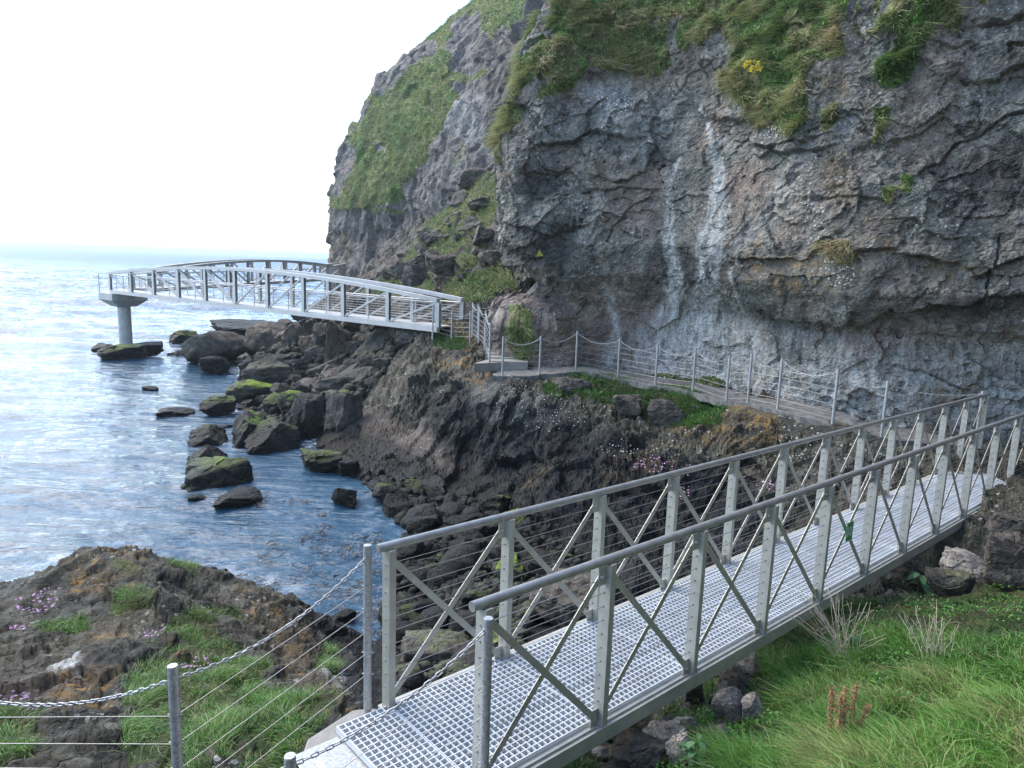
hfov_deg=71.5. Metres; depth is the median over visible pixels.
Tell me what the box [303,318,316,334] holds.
boulder
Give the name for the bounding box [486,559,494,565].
boulder
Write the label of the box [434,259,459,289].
boulder
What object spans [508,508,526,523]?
boulder
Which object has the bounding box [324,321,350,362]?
boulder
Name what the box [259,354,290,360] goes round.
boulder
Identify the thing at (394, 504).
boulder
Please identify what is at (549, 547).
boulder
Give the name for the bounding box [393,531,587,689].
beach rubble
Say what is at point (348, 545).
seaweed
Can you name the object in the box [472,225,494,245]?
boulder
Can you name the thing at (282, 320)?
boulder
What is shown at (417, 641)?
boulder
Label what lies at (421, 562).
boulder
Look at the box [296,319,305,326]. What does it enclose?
boulder
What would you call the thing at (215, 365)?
boulder
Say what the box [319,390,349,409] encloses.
boulder
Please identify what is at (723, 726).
boulder
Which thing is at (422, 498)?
beach rubble
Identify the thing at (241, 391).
boulder
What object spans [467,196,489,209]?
boulder
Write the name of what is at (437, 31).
headland grass
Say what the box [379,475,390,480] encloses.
boulder
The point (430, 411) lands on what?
rocky shore
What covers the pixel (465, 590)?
boulder
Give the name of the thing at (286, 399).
boulder
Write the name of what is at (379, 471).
boulder
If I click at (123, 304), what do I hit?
pier
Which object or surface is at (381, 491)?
boulder
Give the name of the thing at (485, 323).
chain fence
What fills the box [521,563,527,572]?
boulder
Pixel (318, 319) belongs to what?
boulder
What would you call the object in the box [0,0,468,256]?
sky
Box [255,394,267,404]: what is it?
boulder
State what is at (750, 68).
yellow flowers
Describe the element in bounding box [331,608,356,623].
boulder
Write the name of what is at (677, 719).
boulder
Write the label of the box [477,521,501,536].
boulder
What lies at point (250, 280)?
truss walkway
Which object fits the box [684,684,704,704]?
boulder
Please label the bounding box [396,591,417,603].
boulder
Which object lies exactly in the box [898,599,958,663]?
dead plant
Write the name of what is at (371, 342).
boulder
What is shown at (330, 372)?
boulder
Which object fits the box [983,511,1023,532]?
boulder
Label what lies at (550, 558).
boulder
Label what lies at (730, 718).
boulder
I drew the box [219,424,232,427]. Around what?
boulder
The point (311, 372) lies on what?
boulder
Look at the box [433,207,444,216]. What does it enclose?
boulder
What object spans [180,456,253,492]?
boulder
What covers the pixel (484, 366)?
concrete step
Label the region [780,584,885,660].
dead plant
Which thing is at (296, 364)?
boulder
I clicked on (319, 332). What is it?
boulder
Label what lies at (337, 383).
boulder
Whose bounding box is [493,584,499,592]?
boulder
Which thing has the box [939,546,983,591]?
boulder
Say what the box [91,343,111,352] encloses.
boulder
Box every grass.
[0,555,349,767]
[324,0,523,212]
[361,171,518,305]
[432,332,730,427]
[479,0,991,386]
[562,589,1023,767]
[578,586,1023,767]
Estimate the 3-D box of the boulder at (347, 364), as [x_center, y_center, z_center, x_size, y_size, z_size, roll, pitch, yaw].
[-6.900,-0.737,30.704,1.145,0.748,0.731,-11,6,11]
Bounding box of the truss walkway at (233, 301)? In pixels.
[108,266,465,331]
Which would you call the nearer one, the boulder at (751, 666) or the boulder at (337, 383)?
the boulder at (751, 666)
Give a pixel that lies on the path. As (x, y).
(801, 416)
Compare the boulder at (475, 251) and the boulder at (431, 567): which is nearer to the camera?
the boulder at (431, 567)
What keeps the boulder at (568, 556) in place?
on the rocky shore
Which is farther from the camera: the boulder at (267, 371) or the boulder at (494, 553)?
the boulder at (267, 371)
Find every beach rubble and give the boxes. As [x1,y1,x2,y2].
[361,476,519,547]
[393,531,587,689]
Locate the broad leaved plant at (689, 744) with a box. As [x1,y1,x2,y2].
[681,734,710,765]
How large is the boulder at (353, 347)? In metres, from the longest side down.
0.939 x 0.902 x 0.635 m
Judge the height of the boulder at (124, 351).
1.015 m
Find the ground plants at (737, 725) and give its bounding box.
[653,583,1023,767]
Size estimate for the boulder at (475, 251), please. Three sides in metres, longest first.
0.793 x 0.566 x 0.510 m
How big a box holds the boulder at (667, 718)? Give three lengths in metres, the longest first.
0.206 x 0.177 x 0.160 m
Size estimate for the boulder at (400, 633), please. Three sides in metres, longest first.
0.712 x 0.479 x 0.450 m
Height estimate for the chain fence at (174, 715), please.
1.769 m
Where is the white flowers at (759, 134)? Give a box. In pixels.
[541,46,853,385]
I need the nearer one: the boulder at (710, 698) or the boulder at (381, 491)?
the boulder at (710, 698)
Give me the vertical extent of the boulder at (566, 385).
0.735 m
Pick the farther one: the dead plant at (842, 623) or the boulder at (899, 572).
the boulder at (899, 572)
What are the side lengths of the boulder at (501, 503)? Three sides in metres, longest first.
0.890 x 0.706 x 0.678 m
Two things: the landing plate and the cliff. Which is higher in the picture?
the cliff
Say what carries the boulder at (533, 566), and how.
on the rocky shore
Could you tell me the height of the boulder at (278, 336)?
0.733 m
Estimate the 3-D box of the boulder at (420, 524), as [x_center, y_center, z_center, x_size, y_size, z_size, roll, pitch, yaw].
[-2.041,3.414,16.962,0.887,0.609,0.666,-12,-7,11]
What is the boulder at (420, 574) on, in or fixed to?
on the rocky shore
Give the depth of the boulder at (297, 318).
50.85 m
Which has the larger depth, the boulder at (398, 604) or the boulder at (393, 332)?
the boulder at (393, 332)
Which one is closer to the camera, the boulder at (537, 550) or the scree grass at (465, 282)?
the boulder at (537, 550)
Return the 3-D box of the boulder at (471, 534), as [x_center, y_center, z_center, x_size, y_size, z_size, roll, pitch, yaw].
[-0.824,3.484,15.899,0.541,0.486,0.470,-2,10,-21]
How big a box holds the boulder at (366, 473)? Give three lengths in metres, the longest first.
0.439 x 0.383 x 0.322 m
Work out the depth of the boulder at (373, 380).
28.10 m
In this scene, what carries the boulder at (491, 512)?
on the rocky shore
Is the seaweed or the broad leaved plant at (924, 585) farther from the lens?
the seaweed
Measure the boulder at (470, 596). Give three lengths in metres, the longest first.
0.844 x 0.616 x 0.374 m
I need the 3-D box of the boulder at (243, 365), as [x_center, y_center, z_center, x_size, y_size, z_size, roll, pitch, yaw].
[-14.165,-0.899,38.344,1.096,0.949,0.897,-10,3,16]
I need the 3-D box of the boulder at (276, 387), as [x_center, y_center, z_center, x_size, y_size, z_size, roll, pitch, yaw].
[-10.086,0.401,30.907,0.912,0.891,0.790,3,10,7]
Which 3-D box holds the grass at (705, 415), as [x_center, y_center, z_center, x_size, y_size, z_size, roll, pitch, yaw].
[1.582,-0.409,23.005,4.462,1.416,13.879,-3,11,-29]
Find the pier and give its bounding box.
[98,292,147,343]
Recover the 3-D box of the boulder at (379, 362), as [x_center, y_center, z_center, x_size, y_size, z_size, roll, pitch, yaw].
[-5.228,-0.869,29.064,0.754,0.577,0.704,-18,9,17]
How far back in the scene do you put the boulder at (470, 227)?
37.64 m
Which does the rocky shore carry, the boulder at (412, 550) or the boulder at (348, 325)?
the boulder at (348, 325)
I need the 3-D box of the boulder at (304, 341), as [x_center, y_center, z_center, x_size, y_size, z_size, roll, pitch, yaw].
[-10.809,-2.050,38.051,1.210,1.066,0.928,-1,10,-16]
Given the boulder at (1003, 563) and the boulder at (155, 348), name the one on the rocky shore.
the boulder at (1003, 563)
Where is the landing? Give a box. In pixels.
[304,709,437,767]
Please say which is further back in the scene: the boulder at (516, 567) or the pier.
the pier
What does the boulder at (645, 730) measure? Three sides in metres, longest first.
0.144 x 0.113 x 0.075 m
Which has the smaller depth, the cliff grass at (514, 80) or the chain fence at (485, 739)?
the chain fence at (485, 739)
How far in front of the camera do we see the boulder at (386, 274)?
42.73 m
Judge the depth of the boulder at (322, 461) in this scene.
21.57 m
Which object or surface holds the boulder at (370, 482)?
on the rocky shore
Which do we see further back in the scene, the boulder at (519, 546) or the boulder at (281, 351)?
the boulder at (281, 351)
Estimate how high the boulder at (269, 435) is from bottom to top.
1.200 m
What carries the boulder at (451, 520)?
on the rocky shore
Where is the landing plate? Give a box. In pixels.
[296,736,368,767]
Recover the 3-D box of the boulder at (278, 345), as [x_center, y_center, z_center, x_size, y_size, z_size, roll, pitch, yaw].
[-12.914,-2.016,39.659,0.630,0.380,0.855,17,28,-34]
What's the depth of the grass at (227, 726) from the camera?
6.42 m
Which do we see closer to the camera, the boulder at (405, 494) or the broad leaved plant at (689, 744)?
the broad leaved plant at (689, 744)
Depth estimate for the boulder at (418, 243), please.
43.70 m
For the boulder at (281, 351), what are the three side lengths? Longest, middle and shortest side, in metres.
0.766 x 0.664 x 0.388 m
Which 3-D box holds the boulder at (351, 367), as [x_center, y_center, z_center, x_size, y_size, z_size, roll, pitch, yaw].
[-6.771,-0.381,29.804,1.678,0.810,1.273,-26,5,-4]
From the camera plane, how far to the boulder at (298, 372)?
33.58 m
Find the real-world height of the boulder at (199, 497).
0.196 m
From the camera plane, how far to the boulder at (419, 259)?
39.72 m
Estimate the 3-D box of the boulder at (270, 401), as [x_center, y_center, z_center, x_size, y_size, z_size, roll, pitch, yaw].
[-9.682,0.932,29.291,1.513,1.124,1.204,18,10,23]
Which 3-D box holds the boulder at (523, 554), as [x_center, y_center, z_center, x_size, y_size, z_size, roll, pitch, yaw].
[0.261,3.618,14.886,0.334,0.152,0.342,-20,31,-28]
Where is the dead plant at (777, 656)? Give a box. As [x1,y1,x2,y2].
[764,643,787,672]
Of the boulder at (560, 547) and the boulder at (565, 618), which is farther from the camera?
the boulder at (560, 547)
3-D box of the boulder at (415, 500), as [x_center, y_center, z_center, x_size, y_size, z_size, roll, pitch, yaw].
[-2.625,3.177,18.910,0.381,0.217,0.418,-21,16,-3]
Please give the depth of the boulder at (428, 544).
15.43 m
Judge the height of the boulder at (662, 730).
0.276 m
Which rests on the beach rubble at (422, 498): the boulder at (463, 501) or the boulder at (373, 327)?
the boulder at (463, 501)
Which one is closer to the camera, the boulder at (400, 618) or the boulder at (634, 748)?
the boulder at (634, 748)
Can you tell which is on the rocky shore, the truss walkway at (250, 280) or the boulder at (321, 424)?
the boulder at (321, 424)
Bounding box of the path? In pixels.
[492,366,1000,451]
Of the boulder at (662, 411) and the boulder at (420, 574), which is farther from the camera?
the boulder at (662, 411)
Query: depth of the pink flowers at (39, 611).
9.70 m
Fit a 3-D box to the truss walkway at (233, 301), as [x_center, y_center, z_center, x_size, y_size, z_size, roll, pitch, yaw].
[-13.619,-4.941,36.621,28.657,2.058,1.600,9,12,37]
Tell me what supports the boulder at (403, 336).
on the rocky shore
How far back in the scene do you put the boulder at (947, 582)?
8.63 m
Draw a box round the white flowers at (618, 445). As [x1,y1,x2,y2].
[472,288,815,461]
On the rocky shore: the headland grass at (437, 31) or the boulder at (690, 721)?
the boulder at (690, 721)
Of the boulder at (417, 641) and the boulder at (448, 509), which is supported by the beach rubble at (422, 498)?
the boulder at (448, 509)
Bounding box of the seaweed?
[232,493,385,643]
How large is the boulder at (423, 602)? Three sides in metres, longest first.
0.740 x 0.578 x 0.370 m
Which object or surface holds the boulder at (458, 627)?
on the rocky shore
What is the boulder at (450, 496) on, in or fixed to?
on the beach rubble at (422, 498)
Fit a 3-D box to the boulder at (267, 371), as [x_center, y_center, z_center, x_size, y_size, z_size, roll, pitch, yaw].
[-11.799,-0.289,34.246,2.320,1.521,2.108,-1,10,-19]
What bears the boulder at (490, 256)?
on the rocky shore
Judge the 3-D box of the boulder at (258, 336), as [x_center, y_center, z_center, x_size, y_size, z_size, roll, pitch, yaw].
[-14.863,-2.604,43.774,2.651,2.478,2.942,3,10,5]
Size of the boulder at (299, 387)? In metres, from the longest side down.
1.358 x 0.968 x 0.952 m
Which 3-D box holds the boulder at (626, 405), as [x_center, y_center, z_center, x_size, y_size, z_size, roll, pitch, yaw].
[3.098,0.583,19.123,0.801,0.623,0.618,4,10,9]
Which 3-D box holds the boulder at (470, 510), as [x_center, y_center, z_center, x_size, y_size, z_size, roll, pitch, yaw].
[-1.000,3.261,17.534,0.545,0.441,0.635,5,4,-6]
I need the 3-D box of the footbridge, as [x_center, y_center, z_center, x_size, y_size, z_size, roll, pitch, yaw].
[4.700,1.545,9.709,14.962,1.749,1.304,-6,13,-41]
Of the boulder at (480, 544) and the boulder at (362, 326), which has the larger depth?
the boulder at (362, 326)
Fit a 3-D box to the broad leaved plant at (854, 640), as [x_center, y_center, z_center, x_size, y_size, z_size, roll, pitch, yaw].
[3.463,2.711,7.341,0.269,0.254,0.209,2,10,0]
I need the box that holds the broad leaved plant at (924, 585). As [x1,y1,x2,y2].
[904,571,932,597]
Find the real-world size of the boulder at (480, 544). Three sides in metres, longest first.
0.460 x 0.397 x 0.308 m
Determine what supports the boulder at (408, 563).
on the rocky shore
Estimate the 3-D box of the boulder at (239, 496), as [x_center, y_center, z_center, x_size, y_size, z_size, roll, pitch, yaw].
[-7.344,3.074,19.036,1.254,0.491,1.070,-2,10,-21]
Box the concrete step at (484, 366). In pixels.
[474,360,501,371]
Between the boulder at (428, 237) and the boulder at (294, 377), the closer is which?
the boulder at (294, 377)
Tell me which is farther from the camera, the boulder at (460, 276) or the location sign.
the boulder at (460, 276)
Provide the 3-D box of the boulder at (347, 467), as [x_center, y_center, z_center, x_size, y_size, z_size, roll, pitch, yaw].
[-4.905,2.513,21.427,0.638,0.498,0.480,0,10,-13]
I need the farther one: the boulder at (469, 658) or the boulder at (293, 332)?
the boulder at (293, 332)
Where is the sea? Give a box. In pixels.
[0,246,425,640]
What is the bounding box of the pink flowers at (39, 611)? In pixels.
[0,457,772,709]
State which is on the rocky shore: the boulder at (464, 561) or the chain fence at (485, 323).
the boulder at (464, 561)
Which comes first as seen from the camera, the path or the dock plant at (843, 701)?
the dock plant at (843, 701)
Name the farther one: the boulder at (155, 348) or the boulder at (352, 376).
the boulder at (155, 348)
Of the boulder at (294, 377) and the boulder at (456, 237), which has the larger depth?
the boulder at (456, 237)
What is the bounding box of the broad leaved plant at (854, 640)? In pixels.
[837,634,863,652]
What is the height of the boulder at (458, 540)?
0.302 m
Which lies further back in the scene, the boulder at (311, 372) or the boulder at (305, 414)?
the boulder at (311, 372)
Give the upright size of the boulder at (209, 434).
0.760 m
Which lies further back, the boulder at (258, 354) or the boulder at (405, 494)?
the boulder at (258, 354)
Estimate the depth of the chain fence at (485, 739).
4.38 m
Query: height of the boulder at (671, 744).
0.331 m
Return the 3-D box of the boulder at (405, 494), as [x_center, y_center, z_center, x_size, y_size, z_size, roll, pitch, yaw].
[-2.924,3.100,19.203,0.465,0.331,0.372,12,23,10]
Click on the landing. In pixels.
(328, 733)
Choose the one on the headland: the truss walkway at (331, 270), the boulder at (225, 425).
the truss walkway at (331, 270)
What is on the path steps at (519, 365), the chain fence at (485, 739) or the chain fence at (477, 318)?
the chain fence at (477, 318)
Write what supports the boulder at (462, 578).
on the rocky shore
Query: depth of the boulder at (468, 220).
39.11 m
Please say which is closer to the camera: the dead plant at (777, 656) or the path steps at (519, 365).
the dead plant at (777, 656)
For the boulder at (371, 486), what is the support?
on the rocky shore
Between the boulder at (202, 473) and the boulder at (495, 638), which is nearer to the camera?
the boulder at (495, 638)
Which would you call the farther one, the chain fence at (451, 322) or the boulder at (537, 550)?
the chain fence at (451, 322)
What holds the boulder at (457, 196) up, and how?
on the rocky shore
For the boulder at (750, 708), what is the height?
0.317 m
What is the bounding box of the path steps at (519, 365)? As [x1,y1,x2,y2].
[482,336,527,371]
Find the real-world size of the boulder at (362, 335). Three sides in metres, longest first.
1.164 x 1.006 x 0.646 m
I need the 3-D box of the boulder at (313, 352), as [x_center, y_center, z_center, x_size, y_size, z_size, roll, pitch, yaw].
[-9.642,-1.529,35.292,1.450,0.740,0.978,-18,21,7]
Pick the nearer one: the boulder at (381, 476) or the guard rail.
the boulder at (381, 476)
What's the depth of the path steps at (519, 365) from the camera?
22.45 m
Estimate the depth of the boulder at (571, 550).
14.91 m
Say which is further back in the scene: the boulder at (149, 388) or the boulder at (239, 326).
the boulder at (239, 326)
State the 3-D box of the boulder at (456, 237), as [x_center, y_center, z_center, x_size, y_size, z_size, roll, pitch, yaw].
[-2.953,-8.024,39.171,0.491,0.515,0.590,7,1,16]
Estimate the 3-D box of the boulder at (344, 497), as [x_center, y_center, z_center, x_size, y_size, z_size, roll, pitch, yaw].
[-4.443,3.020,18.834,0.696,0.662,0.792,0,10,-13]
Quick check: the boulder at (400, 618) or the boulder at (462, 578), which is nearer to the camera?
the boulder at (400, 618)
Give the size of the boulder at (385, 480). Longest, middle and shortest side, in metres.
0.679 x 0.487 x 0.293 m
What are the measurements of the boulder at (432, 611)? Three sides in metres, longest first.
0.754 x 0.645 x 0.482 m
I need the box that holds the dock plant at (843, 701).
[825,682,873,735]
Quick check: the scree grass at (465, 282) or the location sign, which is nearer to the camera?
the location sign
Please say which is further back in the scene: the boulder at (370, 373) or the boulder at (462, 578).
the boulder at (370, 373)
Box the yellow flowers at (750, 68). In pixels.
[742,59,762,72]
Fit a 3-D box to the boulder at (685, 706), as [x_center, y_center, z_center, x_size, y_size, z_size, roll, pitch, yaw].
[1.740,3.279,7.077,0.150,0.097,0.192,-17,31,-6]
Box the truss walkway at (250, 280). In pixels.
[128,259,341,291]
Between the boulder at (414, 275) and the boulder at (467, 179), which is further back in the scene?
the boulder at (467, 179)
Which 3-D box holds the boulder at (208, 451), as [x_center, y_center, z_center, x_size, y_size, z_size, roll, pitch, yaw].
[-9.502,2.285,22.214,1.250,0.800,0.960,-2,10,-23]
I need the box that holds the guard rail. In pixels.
[98,273,139,291]
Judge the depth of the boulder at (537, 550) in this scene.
14.86 m
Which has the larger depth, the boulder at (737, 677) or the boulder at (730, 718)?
the boulder at (737, 677)
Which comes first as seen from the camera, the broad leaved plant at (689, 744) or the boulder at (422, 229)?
the broad leaved plant at (689, 744)
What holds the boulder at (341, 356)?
on the rocky shore
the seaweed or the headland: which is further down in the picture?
the seaweed
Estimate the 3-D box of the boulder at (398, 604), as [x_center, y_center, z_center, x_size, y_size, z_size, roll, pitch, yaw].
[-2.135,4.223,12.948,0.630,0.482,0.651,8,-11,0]
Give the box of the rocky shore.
[0,165,1023,767]
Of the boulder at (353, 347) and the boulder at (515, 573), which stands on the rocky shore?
the boulder at (515, 573)
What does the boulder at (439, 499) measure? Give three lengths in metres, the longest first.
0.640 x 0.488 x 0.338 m
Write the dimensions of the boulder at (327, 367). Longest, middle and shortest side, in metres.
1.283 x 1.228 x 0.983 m
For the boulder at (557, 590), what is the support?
on the rocky shore
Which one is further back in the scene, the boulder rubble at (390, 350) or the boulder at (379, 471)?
the boulder rubble at (390, 350)
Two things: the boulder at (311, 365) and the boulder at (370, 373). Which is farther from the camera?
the boulder at (311, 365)
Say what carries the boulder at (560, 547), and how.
on the beach rubble at (416, 681)
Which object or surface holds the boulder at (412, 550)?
on the beach rubble at (416, 681)
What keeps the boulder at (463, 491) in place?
on the beach rubble at (422, 498)
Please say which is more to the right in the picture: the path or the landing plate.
the path
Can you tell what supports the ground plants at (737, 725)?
on the rocky shore
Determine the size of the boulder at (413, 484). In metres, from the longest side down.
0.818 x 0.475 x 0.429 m
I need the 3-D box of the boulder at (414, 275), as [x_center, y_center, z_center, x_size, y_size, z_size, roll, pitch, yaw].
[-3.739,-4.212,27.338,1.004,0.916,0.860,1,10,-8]
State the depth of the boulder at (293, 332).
39.53 m
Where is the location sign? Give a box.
[840,520,853,541]
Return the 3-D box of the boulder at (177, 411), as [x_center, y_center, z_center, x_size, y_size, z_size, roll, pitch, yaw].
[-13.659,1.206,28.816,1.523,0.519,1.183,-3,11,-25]
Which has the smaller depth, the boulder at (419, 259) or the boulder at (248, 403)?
the boulder at (248, 403)
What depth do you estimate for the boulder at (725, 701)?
6.76 m
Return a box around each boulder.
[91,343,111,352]
[97,344,149,359]
[132,341,163,356]
[142,385,158,390]
[155,406,194,417]
[169,330,197,343]
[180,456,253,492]
[181,331,244,363]
[186,445,227,464]
[187,424,227,446]
[187,494,205,500]
[198,356,230,374]
[199,394,236,415]
[210,319,264,334]
[212,486,262,509]
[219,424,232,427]
[225,379,271,403]
[232,410,266,448]
[237,359,253,374]
[237,399,257,409]
[241,360,291,383]
[243,321,287,356]
[244,417,301,454]
[254,352,267,358]
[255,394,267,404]
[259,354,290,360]
[262,392,279,414]
[270,382,290,393]
[274,331,284,341]
[275,342,282,350]
[276,348,286,353]
[277,390,300,411]
[278,318,291,322]
[281,324,310,348]
[281,380,291,385]
[283,359,307,369]
[285,392,323,439]
[288,374,302,381]
[289,370,304,375]
[289,382,310,392]
[291,315,306,321]
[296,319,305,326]
[298,335,312,348]
[300,378,316,388]
[300,448,342,472]
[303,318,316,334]
[303,344,324,362]
[306,317,323,322]
[307,358,339,377]
[308,363,320,369]
[311,376,347,393]
[312,322,326,344]
[317,364,341,379]
[317,415,325,429]
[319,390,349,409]
[320,367,338,378]
[323,389,362,430]
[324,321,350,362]
[331,488,357,508]
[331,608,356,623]
[335,353,347,359]
[337,363,359,375]
[338,358,355,372]
[338,459,359,475]
[342,321,366,329]
[345,341,360,353]
[345,366,374,383]
[351,329,392,358]
[352,327,370,341]
[355,354,378,367]
[359,324,369,329]
[360,470,371,479]
[365,376,379,385]
[366,370,379,376]
[367,480,380,488]
[370,483,377,492]
[371,315,394,331]
[372,482,402,501]
[373,357,390,369]
[374,468,384,476]
[377,602,403,622]
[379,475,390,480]
[380,477,395,485]
[380,603,420,622]
[381,615,407,641]
[382,268,394,280]
[382,493,412,517]
[389,260,410,280]
[390,327,401,338]
[394,319,431,344]
[394,511,406,524]
[396,542,423,561]
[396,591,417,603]
[396,621,421,645]
[400,489,408,499]
[400,503,438,529]
[400,629,468,662]
[401,478,422,490]
[402,262,427,286]
[405,560,414,567]
[406,515,442,533]
[407,566,429,586]
[408,497,418,502]
[410,248,437,268]
[412,598,436,612]
[413,557,437,566]
[414,241,422,249]
[416,226,430,233]
[417,230,441,246]
[418,245,428,253]
[418,604,450,628]
[420,475,448,501]
[421,626,432,629]
[423,540,441,557]
[424,562,437,569]
[425,251,454,275]
[426,566,457,586]
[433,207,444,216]
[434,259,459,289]
[435,495,444,503]
[438,501,465,516]
[438,544,480,574]
[443,492,459,503]
[443,513,485,531]
[448,191,468,207]
[448,640,495,666]
[449,610,475,636]
[450,538,464,546]
[451,586,477,600]
[452,532,462,539]
[453,233,461,240]
[456,488,469,496]
[456,498,467,504]
[457,273,465,280]
[458,167,489,190]
[458,575,471,583]
[460,221,483,237]
[461,506,480,514]
[461,589,487,603]
[463,528,484,540]
[464,216,476,224]
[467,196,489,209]
[471,246,479,257]
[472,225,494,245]
[472,538,487,550]
[473,630,497,646]
[477,250,501,265]
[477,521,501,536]
[480,495,510,512]
[482,546,500,561]
[485,509,500,516]
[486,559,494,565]
[492,568,520,582]
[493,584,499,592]
[495,551,522,570]
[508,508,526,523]
[515,543,523,549]
[517,517,532,536]
[519,551,528,559]
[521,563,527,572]
[527,561,562,578]
[528,548,544,556]
[529,567,632,626]
[534,550,566,565]
[546,543,556,551]
[551,600,579,628]
[552,377,591,395]
[556,544,565,551]
[561,547,575,553]
[561,553,574,559]
[592,746,608,760]
[611,727,665,767]
[612,394,641,416]
[636,714,651,732]
[642,727,647,733]
[647,398,686,425]
[648,720,687,741]
[659,715,672,720]
[665,728,688,766]
[668,716,694,723]
[679,718,700,739]
[680,702,694,716]
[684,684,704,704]
[692,405,700,411]
[696,723,729,739]
[708,693,715,704]
[711,685,742,717]
[717,666,749,694]
[724,710,741,725]
[727,653,754,673]
[741,692,762,723]
[745,658,765,676]
[890,560,924,586]
[925,567,975,595]
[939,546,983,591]
[980,531,1023,590]
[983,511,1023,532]
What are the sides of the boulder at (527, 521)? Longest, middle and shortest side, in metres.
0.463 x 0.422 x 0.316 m
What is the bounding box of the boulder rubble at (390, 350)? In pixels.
[238,321,401,422]
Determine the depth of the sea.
23.19 m
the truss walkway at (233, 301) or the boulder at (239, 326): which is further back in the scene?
the boulder at (239, 326)
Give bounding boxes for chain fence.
[0,544,380,767]
[281,616,493,767]
[432,306,470,342]
[471,302,490,362]
[477,304,490,337]
[501,331,984,438]
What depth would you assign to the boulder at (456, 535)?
15.99 m
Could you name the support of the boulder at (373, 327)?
on the rocky shore
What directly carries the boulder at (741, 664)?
on the rocky shore
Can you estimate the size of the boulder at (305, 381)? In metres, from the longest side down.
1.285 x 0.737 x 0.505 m
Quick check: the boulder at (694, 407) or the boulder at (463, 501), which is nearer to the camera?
the boulder at (463, 501)
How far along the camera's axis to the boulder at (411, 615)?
12.39 m
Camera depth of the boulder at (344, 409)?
24.67 m
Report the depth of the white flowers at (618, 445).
19.29 m
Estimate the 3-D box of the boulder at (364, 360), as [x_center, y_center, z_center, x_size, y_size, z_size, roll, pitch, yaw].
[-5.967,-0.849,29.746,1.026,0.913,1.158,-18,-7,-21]
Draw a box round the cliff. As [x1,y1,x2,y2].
[481,0,1023,448]
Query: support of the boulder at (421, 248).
on the rocky shore
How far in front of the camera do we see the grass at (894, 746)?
5.64 m
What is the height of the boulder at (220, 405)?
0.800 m
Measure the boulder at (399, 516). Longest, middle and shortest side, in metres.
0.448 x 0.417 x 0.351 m
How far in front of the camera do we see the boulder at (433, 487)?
19.16 m
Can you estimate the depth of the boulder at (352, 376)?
28.84 m
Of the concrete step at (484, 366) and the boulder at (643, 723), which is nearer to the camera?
the boulder at (643, 723)
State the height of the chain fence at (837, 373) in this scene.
1.549 m
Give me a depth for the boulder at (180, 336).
49.96 m
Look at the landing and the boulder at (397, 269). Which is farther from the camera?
the boulder at (397, 269)
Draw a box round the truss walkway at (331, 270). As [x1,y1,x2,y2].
[319,263,345,275]
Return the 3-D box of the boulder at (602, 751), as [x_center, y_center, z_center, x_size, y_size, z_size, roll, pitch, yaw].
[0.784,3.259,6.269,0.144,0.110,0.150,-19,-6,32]
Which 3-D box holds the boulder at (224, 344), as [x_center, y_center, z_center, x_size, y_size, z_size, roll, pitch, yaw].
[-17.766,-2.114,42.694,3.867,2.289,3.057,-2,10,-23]
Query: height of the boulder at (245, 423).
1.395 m
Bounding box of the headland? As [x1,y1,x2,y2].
[323,0,547,295]
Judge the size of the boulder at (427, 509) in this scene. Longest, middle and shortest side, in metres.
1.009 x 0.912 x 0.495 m
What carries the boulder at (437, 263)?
on the rocky shore
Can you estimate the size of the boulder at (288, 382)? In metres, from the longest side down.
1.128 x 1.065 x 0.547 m
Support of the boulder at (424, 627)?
on the rocky shore
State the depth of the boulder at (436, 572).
13.69 m

